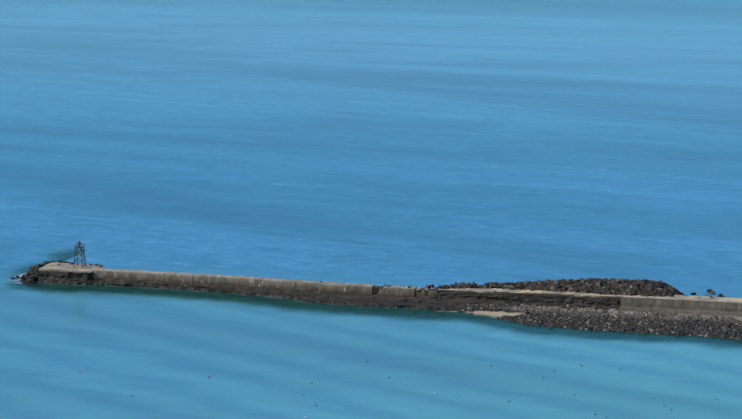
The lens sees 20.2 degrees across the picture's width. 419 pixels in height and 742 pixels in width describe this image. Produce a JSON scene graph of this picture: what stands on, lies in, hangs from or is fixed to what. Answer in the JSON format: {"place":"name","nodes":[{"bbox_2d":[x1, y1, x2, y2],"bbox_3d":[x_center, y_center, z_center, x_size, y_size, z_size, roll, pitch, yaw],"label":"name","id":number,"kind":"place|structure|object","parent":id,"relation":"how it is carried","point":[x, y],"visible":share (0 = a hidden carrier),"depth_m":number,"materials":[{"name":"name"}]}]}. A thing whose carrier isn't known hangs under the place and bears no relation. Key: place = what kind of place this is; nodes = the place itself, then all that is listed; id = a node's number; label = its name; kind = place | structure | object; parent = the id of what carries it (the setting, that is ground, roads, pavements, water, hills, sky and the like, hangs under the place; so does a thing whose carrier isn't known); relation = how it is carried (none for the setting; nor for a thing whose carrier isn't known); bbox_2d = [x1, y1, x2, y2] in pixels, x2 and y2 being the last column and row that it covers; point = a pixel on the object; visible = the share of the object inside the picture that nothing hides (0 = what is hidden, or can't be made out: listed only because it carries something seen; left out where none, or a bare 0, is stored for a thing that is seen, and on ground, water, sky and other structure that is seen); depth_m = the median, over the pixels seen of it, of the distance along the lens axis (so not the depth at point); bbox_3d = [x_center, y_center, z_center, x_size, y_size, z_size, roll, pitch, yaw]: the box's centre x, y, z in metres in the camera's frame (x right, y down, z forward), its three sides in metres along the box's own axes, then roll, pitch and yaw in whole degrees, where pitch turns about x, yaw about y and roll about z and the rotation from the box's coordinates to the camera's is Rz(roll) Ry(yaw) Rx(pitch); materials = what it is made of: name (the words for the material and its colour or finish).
{"place":"outdoors","nodes":[
{"label":"outdoors","id":0,"kind":"place"},
{"bbox_2d":[73,241,86,267],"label":"beacon tower","id":1,"kind":"structure","parent":0,"point":[80,248],"depth_m":695.68,"materials":[{"name":"metal"}]},
{"bbox_2d":[0,0,741,418],"bbox_3d":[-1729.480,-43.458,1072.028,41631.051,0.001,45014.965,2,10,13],"label":"sea water","id":2,"kind":"structure","parent":0,"point":[418,142],"depth_m":864.36,"materials":[{"name":"blue liquid"}]},
{"bbox_2d":[11,260,74,283],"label":"rocks","id":3,"kind":"object","parent":2,"relation":"in","point":[31,276],"visible":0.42,"depth_m":697.73,"materials":[{"name":"grey stone"}]},
{"bbox_2d":[38,270,620,310],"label":"breakwater","id":4,"kind":"object","parent":2,"relation":"in","point":[443,300],"visible":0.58,"depth_m":661.84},
{"bbox_2d":[57,263,711,297],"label":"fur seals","id":5,"kind":"object","parent":4,"relation":"on","point":[320,281],"visible":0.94,"depth_m":667.63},
{"bbox_2d":[425,278,723,296],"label":"rock pile","id":6,"kind":"object","parent":2,"relation":"in","point":[629,287],"visible":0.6,"depth_m":659.12,"materials":[{"name":"grey stone"}]},
{"bbox_2d":[465,306,741,325],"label":"sand","id":7,"kind":"structure","parent":2,"relation":"in","point":[499,314],"depth_m":646.52,"materials":[{"name":"beige sand"}]},
{"bbox_2d":[452,303,741,339],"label":"beach cobbles","id":8,"kind":"object","parent":7,"relation":"on","point":[575,318],"visible":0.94,"depth_m":634.02,"materials":[{"name":"grey stone"}]},
{"bbox_2d":[39,262,741,302],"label":"breakwater cap","id":9,"kind":"object","parent":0,"point":[97,271],"visible":0.77,"depth_m":674.77,"materials":[{"name":"grey concrete"}]},
{"bbox_2d":[131,364,717,414],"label":"flying birds","id":10,"kind":"object","parent":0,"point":[491,366],"visible":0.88,"depth_m":553.20},
{"bbox_2d":[619,297,741,316],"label":"breakwater wall","id":11,"kind":"structure","parent":0,"point":[695,307],"depth_m":646.25,"materials":[{"name":"grey concrete"}]}
]}

